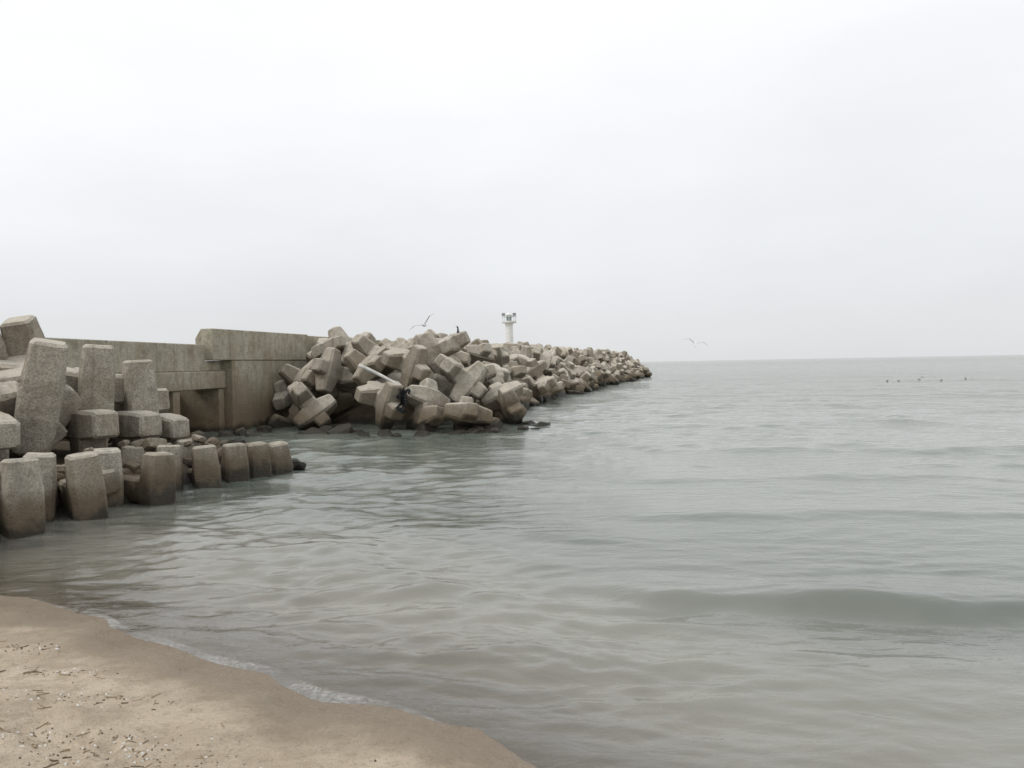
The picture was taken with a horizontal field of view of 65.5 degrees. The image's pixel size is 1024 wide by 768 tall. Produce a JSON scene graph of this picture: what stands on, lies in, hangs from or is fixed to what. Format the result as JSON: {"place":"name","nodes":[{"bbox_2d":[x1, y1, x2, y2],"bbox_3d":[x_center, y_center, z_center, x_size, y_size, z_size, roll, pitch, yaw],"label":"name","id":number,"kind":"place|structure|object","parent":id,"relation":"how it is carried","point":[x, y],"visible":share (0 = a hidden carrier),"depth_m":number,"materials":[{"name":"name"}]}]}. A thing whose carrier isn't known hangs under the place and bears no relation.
{"place":"outdoors","nodes":[
{"label":"outdoors","id":0,"kind":"place"},
{"bbox_2d":[160,391,179,414],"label":"pier","id":1,"kind":"structure","parent":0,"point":[172,399],"depth_m":21.94,"materials":[{"name":"concrete"}]},
{"bbox_2d":[253,325,650,432],"bbox_3d":[5.109,-0.801,67.892,9.617,4.907,90.461,-1,1,13],"label":"breakwater concrete block pile","id":2,"kind":"object","parent":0,"point":[478,384],"visible":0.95,"depth_m":26.17,"materials":[{"name":"grey concrete"}]},
{"bbox_2d":[502,311,516,343],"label":"light beacon tower","id":3,"kind":"structure","parent":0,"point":[508,322],"depth_m":65.66,"materials":[{"name":"white paint"}]},
{"bbox_2d":[0,355,1023,742],"bbox_3d":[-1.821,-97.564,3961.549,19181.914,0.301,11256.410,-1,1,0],"label":"sea water","id":4,"kind":"structure","parent":0,"point":[850,529],"depth_m":10.17,"materials":[{"name":"grey liquid"}]},
{"bbox_2d":[0,525,1023,767],"bbox_3d":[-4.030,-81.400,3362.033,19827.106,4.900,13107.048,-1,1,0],"label":"sand beach ground","id":5,"kind":"structure","parent":0,"point":[278,697],"depth_m":5.14,"materials":[{"name":"beige sand"}]},
{"bbox_2d":[0,415,21,468],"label":"wave breaker concrete block","id":6,"kind":"structure","parent":5,"relation":"on","point":[10,432],"depth_m":11.24,"materials":[{"name":"grey concrete"}]},
{"bbox_2d":[0,457,44,548],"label":"wave breaker concrete block","id":7,"kind":"structure","parent":5,"relation":"on","point":[22,501],"depth_m":9.64,"materials":[{"name":"grey concrete"}]},
{"bbox_2d":[23,453,56,536],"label":"wave breaker concrete block","id":8,"kind":"structure","parent":5,"relation":"on","point":[48,460],"depth_m":10.59,"materials":[{"name":"grey concrete"}]},
{"bbox_2d":[61,434,68,441],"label":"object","id":9,"kind":"structure","parent":5,"relation":"on","point":[66,438],"depth_m":18.07,"materials":[{"name":"concrete"}]},
{"bbox_2d":[56,452,119,536],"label":"wave breaker concrete block","id":10,"kind":"structure","parent":5,"relation":"on","point":[88,486],"depth_m":10.66,"materials":[{"name":"grey concrete"}]},
{"bbox_2d":[66,407,118,456],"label":"wave breaker concrete block","id":11,"kind":"structure","parent":5,"relation":"on","point":[97,427],"depth_m":12.70,"materials":[{"name":"grey concrete"}]},
{"bbox_2d":[92,448,125,525],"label":"wave breaker concrete block","id":12,"kind":"structure","parent":5,"relation":"on","point":[113,461],"depth_m":11.85,"materials":[{"name":"grey concrete"}]},
{"bbox_2d":[0,437,219,543],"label":"rocks","id":13,"kind":"object","parent":5,"relation":"on","point":[60,450],"visible":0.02,"depth_m":13.84,"materials":[{"name":"grey stone"}]},
{"bbox_2d":[0,333,8,363],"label":"wave breaker concrete block","id":14,"kind":"structure","parent":13,"relation":"on","point":[4,356],"depth_m":13.28,"materials":[{"name":"grey concrete"}]},
{"bbox_2d":[0,380,19,417],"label":"wave breaker concrete block","id":15,"kind":"structure","parent":13,"relation":"on","point":[8,394],"depth_m":12.09,"materials":[{"name":"grey concrete"}]},
{"bbox_2d":[0,315,68,385],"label":"wave breaker concrete block","id":16,"kind":"structure","parent":13,"relation":"on","point":[18,333],"depth_m":13.42,"materials":[{"name":"grey concrete"}]},
{"bbox_2d":[0,338,77,455],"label":"wave breaker concrete block","id":17,"kind":"structure","parent":13,"relation":"on","point":[45,375],"depth_m":11.93,"materials":[{"name":"grey concrete"}]},
{"bbox_2d":[0,372,82,457],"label":"wave breaker concrete block","id":18,"kind":"structure","parent":13,"relation":"on","point":[72,400],"depth_m":12.80,"materials":[{"name":"grey concrete"}]},
{"bbox_2d":[67,344,122,441],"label":"wave breaker concrete block","id":19,"kind":"structure","parent":13,"relation":"on","point":[99,382],"depth_m":13.13,"materials":[{"name":"grey concrete"}]},
{"bbox_2d":[114,359,165,439],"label":"wave breaker concrete block","id":20,"kind":"structure","parent":13,"relation":"on","point":[142,390],"depth_m":14.42,"materials":[{"name":"grey concrete"}]},
{"bbox_2d":[161,412,189,444],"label":"wave breaker concrete block","id":21,"kind":"structure","parent":13,"relation":"on","point":[175,427],"depth_m":14.79,"materials":[{"name":"grey concrete"}]},
{"bbox_2d":[0,641,239,767],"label":"beach reed litter","id":22,"kind":"object","parent":5,"relation":"on","point":[65,750],"visible":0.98,"depth_m":4.18,"materials":[{"name":"brown plant"}]},
{"bbox_2d":[116,445,144,471],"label":"wave breaker concrete block","id":23,"kind":"structure","parent":5,"relation":"on","point":[130,454],"depth_m":13.19,"materials":[{"name":"grey concrete"}]},
{"bbox_2d":[1,644,261,767],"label":"beach shell fragments","id":24,"kind":"object","parent":5,"relation":"on","point":[31,699],"visible":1,"depth_m":4.13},
{"bbox_2d":[114,411,161,447],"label":"wave breaker concrete block","id":25,"kind":"structure","parent":5,"relation":"on","point":[138,427],"depth_m":13.80,"materials":[{"name":"grey concrete"}]},
{"bbox_2d":[124,451,175,505],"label":"wave breaker concrete block","id":26,"kind":"structure","parent":5,"relation":"on","point":[152,483],"depth_m":12.12,"materials":[{"name":"grey concrete"}]},
{"bbox_2d":[157,445,182,490],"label":"wave breaker concrete block","id":27,"kind":"structure","parent":5,"relation":"on","point":[175,452],"depth_m":13.33,"materials":[{"name":"grey concrete"}]},
{"bbox_2d":[0,643,375,767],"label":"beach twigs","id":28,"kind":"object","parent":5,"relation":"on","point":[93,705],"visible":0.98,"depth_m":4.14,"materials":[{"name":"brown wood"}]},
{"bbox_2d":[178,438,202,459],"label":"wave breaker concrete block","id":29,"kind":"structure","parent":5,"relation":"on","point":[187,446],"depth_m":14.53,"materials":[{"name":"grey concrete"}]},
{"bbox_2d":[183,445,222,488],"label":"wave breaker concrete block","id":30,"kind":"structure","parent":5,"relation":"on","point":[204,470],"depth_m":13.49,"materials":[{"name":"grey concrete"}]},
{"bbox_2d":[220,443,250,482],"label":"wave breaker concrete block","id":31,"kind":"structure","parent":5,"relation":"on","point":[235,463],"depth_m":14.17,"materials":[{"name":"grey concrete"}]},
{"bbox_2d":[246,441,271,477],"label":"wave breaker concrete block","id":32,"kind":"structure","parent":5,"relation":"on","point":[259,456],"depth_m":14.71,"materials":[{"name":"grey concrete"}]},
{"bbox_2d":[0,420,545,483],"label":"shore boulders","id":33,"kind":"object","parent":5,"relation":"on","point":[62,469],"visible":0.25,"depth_m":22.70,"materials":[{"name":"concrete"}]},
{"bbox_2d":[268,441,293,474],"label":"wave breaker concrete block","id":34,"kind":"structure","parent":5,"relation":"on","point":[281,459],"depth_m":15.39,"materials":[{"name":"grey concrete"}]},
{"bbox_2d":[314,393,457,424],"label":"rocks","id":35,"kind":"object","parent":5,"relation":"on","point":[450,414],"visible":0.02,"depth_m":29.25,"materials":[{"name":"grey concrete"}]},
{"bbox_2d":[180,388,224,431],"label":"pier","id":36,"kind":"structure","parent":35,"relation":"on","point":[202,409],"depth_m":24.68,"materials":[{"name":"concrete"}]},
{"bbox_2d":[199,360,357,429],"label":"wall","id":37,"kind":"structure","parent":35,"relation":"on","point":[245,380],"depth_m":25.70,"materials":[{"name":"concrete"}]},
{"bbox_2d":[195,328,302,359],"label":"parapet","id":38,"kind":"structure","parent":37,"relation":"on","point":[223,344],"depth_m":25.78,"materials":[{"name":"concrete"}]},
{"bbox_2d":[356,363,400,388],"bbox_3d":[-3.959,-0.231,23.625,1.347,0.779,0.120,-1,1,1],"label":"driftwood log","id":39,"kind":"object","parent":35,"relation":"on","point":[359,366],"visible":1,"depth_m":23.58,"materials":[{"name":"grey wood"}]},
{"bbox_2d":[396,389,410,413],"bbox_3d":[-3.222,0.516,23.627,0.454,0.758,0.118,-2,2,-17],"label":"fishing net","id":40,"kind":"object","parent":35,"relation":"on","point":[401,398],"visible":1,"depth_m":23.61,"materials":[{"name":"black fabric"}]},
{"bbox_2d":[0,0,1023,361],"label":"sky","id":41,"kind":"structure","parent":0,"point":[744,179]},
{"bbox_2d":[684,338,707,346],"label":"flying gull","id":42,"kind":"object","parent":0,"point":[695,343],"visible":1,"depth_m":45.83,"materials":[{"name":"white"}]},
{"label":"pier","id":43,"kind":"object","parent":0,"visible":0},
{"bbox_2d":[154,371,225,391],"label":"beam","id":44,"kind":"structure","parent":43,"relation":"on","point":[174,381],"depth_m":22.70,"materials":[{"name":"concrete"}]},
{"bbox_2d":[46,338,219,372],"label":"culvert concrete wall","id":45,"kind":"structure","parent":44,"relation":"on","point":[168,357],"depth_m":21.32,"materials":[{"name":"grey concrete"}]}
]}

